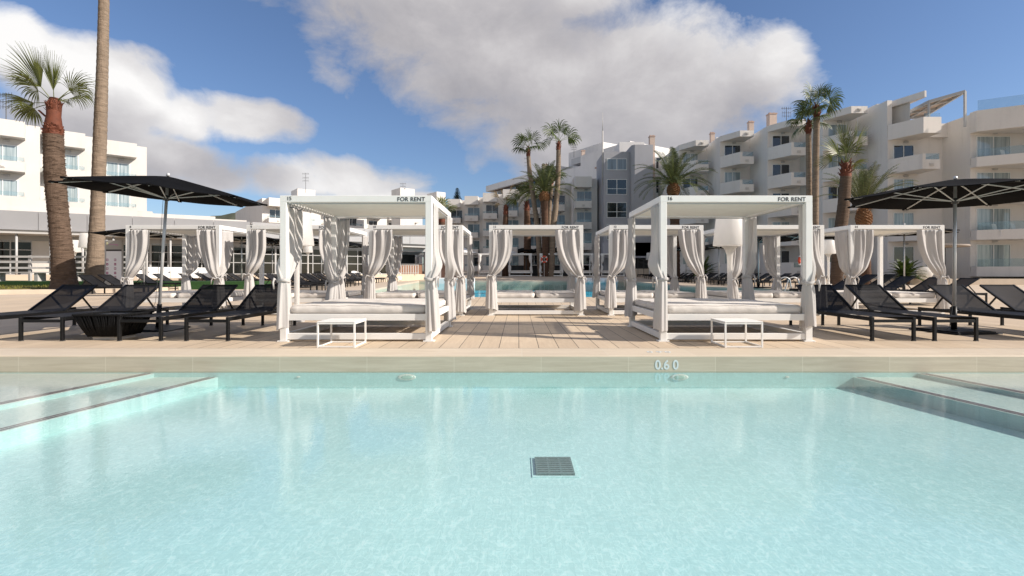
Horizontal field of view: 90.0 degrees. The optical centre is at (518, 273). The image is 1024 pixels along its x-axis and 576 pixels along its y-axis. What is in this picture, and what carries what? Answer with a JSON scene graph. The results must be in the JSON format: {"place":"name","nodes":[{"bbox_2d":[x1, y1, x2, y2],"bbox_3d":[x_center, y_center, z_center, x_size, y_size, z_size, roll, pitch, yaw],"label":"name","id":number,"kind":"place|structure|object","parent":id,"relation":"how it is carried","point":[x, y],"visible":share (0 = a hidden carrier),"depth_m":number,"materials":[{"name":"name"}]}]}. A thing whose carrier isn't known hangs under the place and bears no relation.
{"place":"outdoors","nodes":[
{"label":"outdoors","id":0,"kind":"place"},
{"bbox_2d":[0,286,167,289],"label":"lawn","id":1,"kind":"structure","parent":0,"point":[25,287],"depth_m":22.29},
{"bbox_2d":[0,41,99,288],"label":"fan palm","id":2,"kind":"object","parent":1,"relation":"on","point":[63,267],"visible":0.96,"depth_m":22.55,"materials":[{"name":"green plant"}]},
{"bbox_2d":[83,0,109,284],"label":"fan palm","id":3,"kind":"object","parent":1,"relation":"on","point":[95,262],"visible":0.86,"depth_m":24.30,"materials":[{"name":"brown plant"}]},
{"bbox_2d":[105,240,123,288],"bbox_3d":[-18.357,-0.289,23.256,0.870,2.448,0.135,0,0,6],"label":"information board","id":4,"kind":"object","parent":1,"relation":"on","point":[114,258],"visible":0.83,"depth_m":23.20,"materials":[{"name":"grey metal"}]},
{"bbox_2d":[6,274,424,280],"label":"terrace","id":5,"kind":"structure","parent":0,"point":[408,277],"depth_m":39.32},
{"bbox_2d":[137,267,174,278],"bbox_3d":[-24.454,-0.030,34.608,2.020,0.770,1.050,0,0,-30],"label":"sofa","id":6,"kind":"object","parent":5,"relation":"on","point":[168,272],"visible":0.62,"depth_m":34.62,"materials":[{"name":"white fabric"}]},
{"bbox_2d":[399,263,422,273],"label":"bar counter","id":7,"kind":"object","parent":5,"relation":"on","point":[406,268],"visible":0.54,"depth_m":54.28,"materials":[{"name":"orange wood"}]},
{"bbox_2d":[0,388,1023,575],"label":"pool floor","id":8,"kind":"structure","parent":0,"point":[443,482],"depth_m":3.52,"materials":[{"name":"tile"}]},
{"bbox_2d":[0,374,149,404],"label":"pool step","id":9,"kind":"object","parent":8,"relation":"on","point":[22,386],"visible":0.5,"depth_m":5.95,"materials":[{"name":"tile"}]},
{"bbox_2d":[0,374,153,409],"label":"pool step riser","id":10,"kind":"object","parent":8,"relation":"on","point":[30,401],"visible":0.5,"depth_m":5.60,"materials":[{"name":"tile"}]},
{"bbox_2d":[0,377,217,431],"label":"pool step","id":11,"kind":"object","parent":8,"relation":"on","point":[34,411],"visible":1,"depth_m":5.35,"materials":[{"name":"tile"}]},
{"bbox_2d":[0,377,212,430],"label":"step marking","id":12,"kind":"object","parent":11,"relation":"on","point":[96,406],"visible":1,"depth_m":5.09,"materials":[{"name":"grey tile"}]},
{"bbox_2d":[0,378,217,448],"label":"pool step riser","id":13,"kind":"object","parent":8,"relation":"on","point":[17,436],"visible":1,"depth_m":5.06,"materials":[{"name":"tile"}]},
{"bbox_2d":[1,373,1023,387],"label":"pool wall","id":14,"kind":"structure","parent":8,"relation":"on","point":[534,380],"depth_m":6.55,"materials":[{"name":"tile"}]},
{"bbox_2d":[531,457,578,477],"bbox_3d":[0.272,1.464,3.890,0.340,0.019,0.400,0,0,0],"label":"drain grate","id":15,"kind":"object","parent":8,"relation":"on","point":[554,467],"visible":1,"depth_m":3.84,"materials":[{"name":"metal"}]},
{"bbox_2d":[853,377,1023,431],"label":"pool step riser","id":16,"kind":"object","parent":8,"relation":"on","point":[999,418],"visible":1,"depth_m":5.43,"materials":[{"name":"tile"}]},
{"bbox_2d":[854,377,1023,416],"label":"pool step","id":17,"kind":"object","parent":8,"relation":"on","point":[997,400],"visible":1,"depth_m":5.66,"materials":[{"name":"tile"}]},
{"bbox_2d":[917,374,1023,397],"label":"pool step riser","id":18,"kind":"object","parent":8,"relation":"on","point":[1009,393],"visible":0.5,"depth_m":5.91,"materials":[{"name":"tile"}]},
{"bbox_2d":[922,374,1023,393],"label":"pool step","id":19,"kind":"object","parent":8,"relation":"on","point":[1012,382],"visible":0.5,"depth_m":6.18,"materials":[{"name":"tile"}]},
{"bbox_2d":[0,297,1023,347],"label":"deck","id":20,"kind":"structure","parent":0,"point":[476,326],"depth_m":8.95,"materials":[{"name":"brown wood"}]},
{"bbox_2d":[0,284,97,325],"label":"sun lounger","id":21,"kind":"object","parent":20,"relation":"on","point":[63,298],"visible":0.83,"depth_m":9.64,"materials":[{"name":"fabric"}]},
{"bbox_2d":[18,284,168,340],"bbox_3d":[-7.400,0.639,9.140,0.696,0.832,2.426,0,0,0],"label":"sun lounger","id":22,"kind":"object","parent":20,"relation":"on","point":[125,297],"visible":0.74,"depth_m":9.52,"materials":[{"name":"black"}]},
{"bbox_2d":[72,311,153,339],"bbox_3d":[-6.523,0.845,8.280,0.757,0.420,0.750,0,0,0],"label":"woven table","id":23,"kind":"object","parent":20,"relation":"on","point":[102,325],"visible":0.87,"depth_m":8.00,"materials":[{"name":"wicker"}]},
{"bbox_2d":[48,173,267,331],"bbox_3d":[-6.611,-0.404,9.532,3.142,2.926,3.142,4,1,-4],"label":"parasol","id":24,"kind":"object","parent":20,"relation":"on","point":[166,188],"visible":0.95,"depth_m":9.51,"materials":[{"name":"black fabric"}]},
{"bbox_2d":[117,284,244,340],"bbox_3d":[-5.870,0.639,9.140,0.696,0.832,2.426,0,0,0],"label":"sun lounger","id":25,"kind":"object","parent":20,"relation":"on","point":[204,299],"visible":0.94,"depth_m":9.47,"materials":[{"name":"black"}]},
{"bbox_2d":[120,225,263,312],"bbox_3d":[-8.578,-0.070,13.832,2.602,2.250,2.458,0,0,0],"label":"cabana","id":26,"kind":"object","parent":20,"relation":"on","point":[211,246],"visible":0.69,"depth_m":12.74,"materials":[{"name":"fabric"}]},
{"bbox_2d":[184,284,295,340],"bbox_3d":[-4.830,0.639,9.140,0.696,0.832,2.426,0,0,0],"label":"sun lounger","id":27,"kind":"object","parent":20,"relation":"on","point":[260,300],"visible":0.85,"depth_m":9.39,"materials":[{"name":"black"}]},
{"bbox_2d":[279,212,313,321],"bbox_3d":[-4.795,-0.133,11.100,0.700,2.375,0.697,0,0,0],"label":"floor lamp","id":28,"kind":"object","parent":20,"relation":"on","point":[308,239],"visible":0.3,"depth_m":11.05,"materials":[{"name":"plastic"}]},
{"bbox_2d":[242,225,368,313],"bbox_3d":[-5.573,-0.070,13.823,2.578,2.250,2.439,0,0,0],"label":"cabana","id":29,"kind":"object","parent":20,"relation":"on","point":[255,244],"visible":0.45,"depth_m":12.72,"materials":[{"name":"fabric"}]},
{"bbox_2d":[317,318,365,347],"bbox_3d":[-2.578,0.870,7.510,0.540,0.370,0.540,0,0,0],"label":"side table","id":30,"kind":"object","parent":20,"relation":"on","point":[331,321],"visible":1,"depth_m":7.40,"materials":[{"name":"white paint"}]},
{"bbox_2d":[272,196,455,341],"bbox_3d":[-2.493,-0.070,9.019,2.598,2.250,2.427,0,0,0],"label":"cabana","id":31,"kind":"object","parent":20,"relation":"on","point":[338,212],"visible":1,"depth_m":8.01,"materials":[{"name":"white paint"}]},
{"bbox_2d":[364,225,474,315],"bbox_3d":[-2.558,-0.070,13.844,2.584,2.250,2.483,0,0,0],"label":"cabana","id":32,"kind":"object","parent":20,"relation":"on","point":[386,244],"visible":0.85,"depth_m":12.72,"materials":[{"name":"fabric"}]},
{"bbox_2d":[0,348,1023,356],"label":"pool coping","id":33,"kind":"object","parent":20,"relation":"attached to","point":[507,352],"visible":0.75,"depth_m":6.81,"materials":[{"name":"stone"}]},
{"bbox_2d":[0,357,1023,372],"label":"pool riser","id":34,"kind":"object","parent":33,"relation":"attached to","point":[506,364],"visible":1,"depth_m":6.55,"materials":[{"name":"tile"}]},
{"bbox_2d":[485,225,586,315],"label":"cabana","id":35,"kind":"object","parent":20,"relation":"on","point":[569,241],"visible":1,"depth_m":12.72,"materials":[{"name":"fabric"}]},
{"bbox_2d":[592,225,707,315],"bbox_3d":[3.445,-0.070,13.839,2.608,2.250,2.463,0,0,0],"label":"cabana","id":36,"kind":"object","parent":20,"relation":"on","point":[690,237],"visible":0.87,"depth_m":12.72,"materials":[{"name":"fabric"}]},
{"bbox_2d":[624,196,820,341],"bbox_3d":[3.354,-0.070,9.014,2.587,2.250,2.434,0,0,0],"label":"cabana","id":37,"kind":"object","parent":20,"relation":"on","point":[662,309],"visible":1,"depth_m":7.97,"materials":[{"name":"white paint"}]},
{"bbox_2d":[713,219,741,298],"bbox_3d":[4.631,-0.133,11.200,0.700,2.375,0.697,0,0,0],"label":"floor lamp","id":38,"kind":"object","parent":20,"relation":"on","point":[728,235],"visible":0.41,"depth_m":11.02,"materials":[{"name":"plastic"}]},
{"bbox_2d":[711,318,762,347],"bbox_3d":[3.196,0.870,7.510,0.540,0.370,0.540,0,0,0],"label":"side table","id":39,"kind":"object","parent":20,"relation":"on","point":[726,321],"visible":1,"depth_m":7.33,"materials":[{"name":"white paint"}]},
{"bbox_2d":[695,225,828,315],"bbox_3d":[6.435,-0.070,13.824,2.554,2.250,2.480,0,0,0],"label":"cabana","id":40,"kind":"object","parent":20,"relation":"on","point":[771,256],"visible":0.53,"depth_m":12.81,"materials":[{"name":"fabric"}]},
{"bbox_2d":[789,284,915,340],"bbox_3d":[5.820,0.639,9.140,0.696,0.832,2.426,0,0,0],"label":"sun lounger","id":41,"kind":"object","parent":20,"relation":"on","point":[831,300],"visible":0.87,"depth_m":9.24,"materials":[{"name":"black"}]},
{"bbox_2d":[797,225,950,314],"bbox_3d":[9.437,-0.070,13.841,2.595,2.250,2.474,0,0,0],"label":"cabana","id":42,"kind":"object","parent":20,"relation":"on","point":[854,246],"visible":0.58,"depth_m":12.72,"materials":[{"name":"fabric"}]},
{"bbox_2d":[883,276,915,290],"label":"sun lounger","id":43,"kind":"object","parent":20,"relation":"on","point":[897,283],"visible":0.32,"depth_m":17.56,"materials":[{"name":"black"}]},
{"bbox_2d":[837,284,978,340],"bbox_3d":[6.790,0.639,9.140,0.696,0.832,2.426,0,0,0],"label":"sun lounger","id":44,"kind":"object","parent":20,"relation":"on","point":[878,298],"visible":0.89,"depth_m":9.45,"materials":[{"name":"black"}]},
{"bbox_2d":[906,277,946,291],"bbox_3d":[12.900,0.545,16.900,2.426,0.832,0.696,0,0,0],"label":"sun lounger","id":45,"kind":"object","parent":20,"relation":"on","point":[922,286],"visible":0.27,"depth_m":16.95,"materials":[{"name":"black"}]},
{"bbox_2d":[844,176,1023,334],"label":"parasol","id":46,"kind":"object","parent":20,"relation":"on","point":[955,193],"visible":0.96,"depth_m":9.42,"materials":[{"name":"black fabric"}]},
{"bbox_2d":[909,278,987,304],"bbox_3d":[13.421,0.568,16.300,2.426,0.832,0.696,0,0,0],"label":"sun lounger","id":47,"kind":"object","parent":20,"relation":"on","point":[966,282],"visible":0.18,"depth_m":16.08,"materials":[{"name":"black"}]},
{"bbox_2d":[918,284,1023,325],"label":"sun lounger","id":48,"kind":"object","parent":20,"relation":"on","point":[969,302],"visible":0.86,"depth_m":9.63,"materials":[{"name":"black"}]},
{"bbox_2d":[968,284,1023,325],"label":"sun lounger","id":49,"kind":"object","parent":20,"relation":"on","point":[1011,297],"visible":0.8,"depth_m":9.85,"materials":[{"name":"black"}]},
{"bbox_2d":[0,275,1023,296],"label":"paving","id":50,"kind":"structure","parent":0,"point":[508,282],"depth_m":48.53,"materials":[{"name":"stone"}]},
{"bbox_2d":[0,118,146,240],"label":"hotel building","id":51,"kind":"structure","parent":50,"relation":"on","point":[21,163],"depth_m":45.70,"materials":[{"name":"white paint"}]},
{"bbox_2d":[0,179,17,195],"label":"window","id":52,"kind":"structure","parent":51,"relation":"in","point":[8,187],"depth_m":42.93,"materials":[{"name":"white glass"}]},
{"bbox_2d":[0,144,17,161],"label":"window","id":53,"kind":"structure","parent":51,"relation":"in","point":[7,152],"depth_m":42.93,"materials":[{"name":"white glass"}]},
{"bbox_2d":[65,154,77,169],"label":"window","id":54,"kind":"structure","parent":51,"relation":"in","point":[71,161],"depth_m":46.61,"materials":[{"name":"white glass"}]},
{"bbox_2d":[106,193,129,207],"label":"window","id":55,"kind":"structure","parent":51,"relation":"in","point":[111,198],"depth_m":49.88,"materials":[{"name":"glass"}]},
{"bbox_2d":[106,161,129,175],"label":"window","id":56,"kind":"structure","parent":51,"relation":"in","point":[112,168],"depth_m":49.88,"materials":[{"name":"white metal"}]},
{"bbox_2d":[0,287,180,294],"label":"planter kerb","id":57,"kind":"structure","parent":50,"relation":"on","point":[40,291],"depth_m":21.82,"materials":[{"name":"stone"}]},
{"bbox_2d":[77,275,122,287],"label":"sun lounger","id":58,"kind":"object","parent":50,"relation":"on","point":[91,279],"visible":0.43,"depth_m":20.31,"materials":[{"name":"black"}]},
{"bbox_2d":[91,274,158,293],"bbox_3d":[-16.842,0.471,22.000,2.426,0.832,0.696,0,0,0],"label":"sun lounger","id":59,"kind":"object","parent":50,"relation":"on","point":[112,280],"visible":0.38,"depth_m":21.96,"materials":[{"name":"black"}]},
{"bbox_2d":[88,229,181,284],"bbox_3d":[-16.448,-0.600,22.500,3.506,2.968,3.506,0,0,-17],"label":"parasol","id":60,"kind":"object","parent":50,"relation":"on","point":[120,232],"visible":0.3,"depth_m":22.50,"materials":[{"name":"black fabric"}]},
{"bbox_2d":[0,280,270,289],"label":"turf bank","id":61,"kind":"structure","parent":50,"relation":"on","point":[196,285],"depth_m":26.84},
{"bbox_2d":[0,272,124,280],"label":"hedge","id":62,"kind":"object","parent":61,"relation":"on","point":[39,276],"visible":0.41,"depth_m":28.13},
{"bbox_2d":[0,254,147,280],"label":"terrace railing","id":63,"kind":"object","parent":61,"relation":"on","point":[29,262],"visible":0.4,"depth_m":28.79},
{"bbox_2d":[0,198,440,277],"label":"restaurant building","id":64,"kind":"structure","parent":50,"relation":"on","point":[23,227],"depth_m":39.35,"materials":[{"name":"white paint"}]},
{"bbox_2d":[0,240,31,274],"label":"glass door","id":65,"kind":"structure","parent":64,"relation":"in","point":[7,248],"depth_m":36.02,"materials":[{"name":"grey glass"}]},
{"bbox_2d":[150,244,181,266],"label":"window","id":66,"kind":"structure","parent":64,"relation":"in","point":[155,260],"depth_m":40.78,"materials":[{"name":"black glass"}]},
{"bbox_2d":[225,246,245,273],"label":"glass door","id":67,"kind":"structure","parent":64,"relation":"in","point":[235,266],"depth_m":43.45,"materials":[{"name":"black glass"}]},
{"bbox_2d":[255,247,275,273],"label":"glass door","id":68,"kind":"structure","parent":64,"relation":"in","point":[268,255],"depth_m":44.98,"materials":[{"name":"glass"}]},
{"bbox_2d":[302,248,323,273],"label":"glass door","id":69,"kind":"structure","parent":64,"relation":"in","point":[315,257],"depth_m":47.42,"materials":[{"name":"glass"}]},
{"bbox_2d":[347,250,362,273],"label":"glass door","id":70,"kind":"structure","parent":64,"relation":"in","point":[354,257],"depth_m":49.95,"materials":[{"name":"glass"}]},
{"bbox_2d":[490,187,517,275],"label":"fan palm","id":71,"kind":"object","parent":50,"relation":"on","point":[505,222],"visible":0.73,"depth_m":65.73,"materials":[{"name":"green plant"}]},
{"bbox_2d":[508,253,532,275],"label":"cabana","id":72,"kind":"object","parent":50,"relation":"on","point":[530,271],"visible":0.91,"depth_m":62.70,"materials":[{"name":"white paint"}]},
{"bbox_2d":[505,180,539,274],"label":"fan palm","id":73,"kind":"object","parent":50,"relation":"on","point":[527,239],"visible":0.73,"depth_m":65.67,"materials":[{"name":"green plant"}]},
{"bbox_2d":[511,130,547,276],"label":"fan palm","id":74,"kind":"object","parent":50,"relation":"on","point":[519,141],"visible":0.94,"depth_m":63.25,"materials":[{"name":"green plant"}]},
{"bbox_2d":[510,160,577,276],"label":"date palm","id":75,"kind":"object","parent":50,"relation":"on","point":[543,183],"visible":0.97,"depth_m":62.50,"materials":[{"name":"green plant"}]},
{"bbox_2d":[539,163,567,224],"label":"fan palm","id":76,"kind":"object","parent":50,"relation":"on","point":[550,204],"visible":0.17,"depth_m":64.26,"materials":[{"name":"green plant"}]},
{"bbox_2d":[510,265,600,275],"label":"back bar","id":77,"kind":"object","parent":50,"relation":"on","point":[521,267],"visible":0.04,"depth_m":68.00,"materials":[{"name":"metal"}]},
{"bbox_2d":[542,119,581,276],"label":"fan palm","id":78,"kind":"object","parent":50,"relation":"on","point":[571,142],"visible":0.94,"depth_m":62.73,"materials":[{"name":"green plant"}]},
{"bbox_2d":[597,142,662,275],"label":"grey tower","id":79,"kind":"structure","parent":50,"relation":"on","point":[618,201],"depth_m":65.48,"materials":[{"name":"paint"}]},
{"bbox_2d":[607,202,626,217],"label":"window","id":80,"kind":"structure","parent":79,"relation":"in","point":[614,209],"depth_m":65.49,"materials":[{"name":"glass"}]},
{"bbox_2d":[607,179,626,194],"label":"window","id":81,"kind":"structure","parent":79,"relation":"in","point":[614,186],"depth_m":65.49,"materials":[{"name":"white glass"}]},
{"bbox_2d":[607,159,626,169],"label":"window","id":82,"kind":"structure","parent":79,"relation":"in","point":[612,164],"depth_m":65.49,"materials":[{"name":"white glass"}]},
{"bbox_2d":[633,146,716,280],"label":"date palm","id":83,"kind":"object","parent":50,"relation":"on","point":[674,171],"visible":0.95,"depth_m":49.48,"materials":[{"name":"green plant"}]},
{"bbox_2d":[785,98,832,195],"bbox_3d":[21.915,-6.212,38.662,3.164,14.048,3.195,0,0,29],"label":"fan palm","id":84,"kind":"object","parent":50,"relation":"on","point":[807,128],"visible":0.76,"depth_m":38.34,"materials":[{"name":"green plant"}]},
{"bbox_2d":[790,81,844,278],"bbox_3d":[22.207,-6.713,38.073,3.475,15.064,3.351,0,0,0],"label":"fan palm","id":85,"kind":"object","parent":50,"relation":"on","point":[824,92],"visible":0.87,"depth_m":37.80,"materials":[{"name":"green plant"}]},
{"bbox_2d":[824,240,835,284],"bbox_3d":[17.574,-0.604,29.000,0.742,2.518,0.739,0,0,0],"label":"floor lamp","id":86,"kind":"object","parent":50,"relation":"on","point":[829,248],"visible":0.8,"depth_m":28.79,"materials":[{"name":"plastic"}]},
{"bbox_2d":[658,90,1023,278],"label":"hotel building","id":87,"kind":"structure","parent":50,"relation":"on","point":[921,148],"depth_m":42.40,"materials":[{"name":"beige paint"}]},
{"bbox_2d":[772,164,789,175],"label":"window","id":88,"kind":"structure","parent":87,"relation":"in","point":[777,169],"depth_m":49.88,"materials":[{"name":"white glass"}]},
{"bbox_2d":[772,135,789,146],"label":"window","id":89,"kind":"structure","parent":87,"relation":"in","point":[777,140],"depth_m":49.88,"materials":[{"name":"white glass"}]},
{"bbox_2d":[893,246,913,260],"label":"window","id":90,"kind":"structure","parent":87,"relation":"in","point":[897,250],"depth_m":42.38,"materials":[{"name":"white glass"}]},
{"bbox_2d":[893,213,913,224],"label":"window","id":91,"kind":"structure","parent":87,"relation":"in","point":[898,218],"depth_m":42.38,"materials":[{"name":"white glass"}]},
{"bbox_2d":[893,145,913,158],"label":"window","id":92,"kind":"structure","parent":87,"relation":"in","point":[899,151],"depth_m":42.38,"materials":[{"name":"glass"}]},
{"bbox_2d":[976,244,1010,266],"bbox_3d":[36.925,-1.120,39.785,2.670,2.270,0.070,0,0,0],"label":"window","id":93,"kind":"structure","parent":87,"relation":"in","point":[987,255],"depth_m":39.78,"materials":[{"name":"glass"}]},
{"bbox_2d":[976,208,1010,229],"bbox_3d":[36.925,-3.920,39.785,2.670,2.270,0.070,0,0,0],"label":"window","id":94,"kind":"structure","parent":87,"relation":"in","point":[985,217],"depth_m":39.78,"materials":[{"name":"glass"}]},
{"bbox_2d":[976,172,1010,178],"bbox_3d":[36.925,-6.720,39.785,2.670,2.270,0.070,0,0,0],"label":"window","id":95,"kind":"structure","parent":87,"relation":"in","point":[1005,175],"depth_m":39.78,"materials":[{"name":"glass"}]},
{"bbox_2d":[976,136,1010,156],"bbox_3d":[36.925,-9.520,39.785,2.670,2.270,0.070,0,0,0],"label":"window","id":96,"kind":"structure","parent":87,"relation":"in","point":[985,145],"depth_m":39.78,"materials":[{"name":"glass"}]},
{"bbox_2d":[813,122,871,284],"bbox_3d":[18.995,-3.996,29.936,3.034,9.695,2.398,0,0,-31],"label":"fan palm","id":97,"kind":"object","parent":50,"relation":"on","point":[841,219],"visible":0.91,"depth_m":29.80,"materials":[{"name":"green plant"}]},
{"bbox_2d":[812,163,915,284],"bbox_3d":[21.534,-3.076,32.256,5.010,7.818,5.222,0,0,0],"label":"date palm","id":98,"kind":"object","parent":50,"relation":"on","point":[864,185],"visible":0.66,"depth_m":31.63,"materials":[{"name":"green plant"}]},
{"bbox_2d":[752,279,1023,284],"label":"terrace kerb","id":99,"kind":"structure","parent":50,"relation":"on","point":[989,281],"depth_m":35.66,"materials":[{"name":"stone"}]},
{"bbox_2d":[874,224,958,288],"bbox_3d":[16.211,-0.594,21.500,3.506,2.968,3.506,0,0,-6],"label":"parasol","id":100,"kind":"object","parent":50,"relation":"on","point":[915,234],"visible":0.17,"depth_m":21.47,"materials":[{"name":"metal"}]},
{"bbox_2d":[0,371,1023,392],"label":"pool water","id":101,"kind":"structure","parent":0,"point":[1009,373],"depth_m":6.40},
{"bbox_2d":[0,0,1023,263],"label":"sky","id":102,"kind":"structure","parent":0,"point":[246,99],"materials":[{"name":"blue"}]},
{"bbox_2d":[474,290,592,296],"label":"pool floor","id":103,"kind":"structure","parent":0,"point":[480,293],"depth_m":44.16,"materials":[{"name":"tile"}]},
{"bbox_2d":[576,278,617,290],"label":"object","id":104,"kind":"object","parent":103,"relation":"on","point":[589,284],"visible":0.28,"depth_m":49.50,"materials":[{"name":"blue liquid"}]},
{"bbox_2d":[637,277,876,283],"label":"terrace","id":105,"kind":"structure","parent":0,"point":[715,281],"depth_m":43.56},
{"bbox_2d":[884,256,927,283],"bbox_3d":[27.304,-0.241,35.976,2.777,1.991,2.597,0,0,-35],"label":"cycad","id":106,"kind":"object","parent":105,"relation":"on","point":[909,271],"visible":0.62,"depth_m":35.72,"materials":[{"name":"green plant"}]},
{"bbox_3d":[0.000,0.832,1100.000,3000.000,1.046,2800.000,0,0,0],"label":"ground","id":107,"kind":"structure","parent":0,"visible":0},
{"bbox_2d":[235,197,421,263],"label":"hotel building","id":108,"kind":"structure","parent":107,"relation":"on","point":[270,213],"depth_m":95.31,"materials":[{"name":"beige paint"}]},
{"bbox_2d":[291,188,314,248],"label":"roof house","id":109,"kind":"structure","parent":108,"relation":"on","point":[298,192],"depth_m":93.67,"materials":[{"name":"beige paint"}]},
{"bbox_2d":[391,188,414,251],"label":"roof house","id":110,"kind":"structure","parent":108,"relation":"on","point":[402,192],"depth_m":98.55,"materials":[{"name":"beige paint"}]},
{"bbox_2d":[448,176,596,274],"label":"hotel building","id":111,"kind":"structure","parent":107,"relation":"on","point":[476,216],"depth_m":79.83,"materials":[{"name":"beige paint"}]},
{"bbox_2d":[486,141,670,193],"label":"building","id":112,"kind":"structure","parent":107,"relation":"on","point":[583,165],"depth_m":92.76,"materials":[{"name":"white paint"}]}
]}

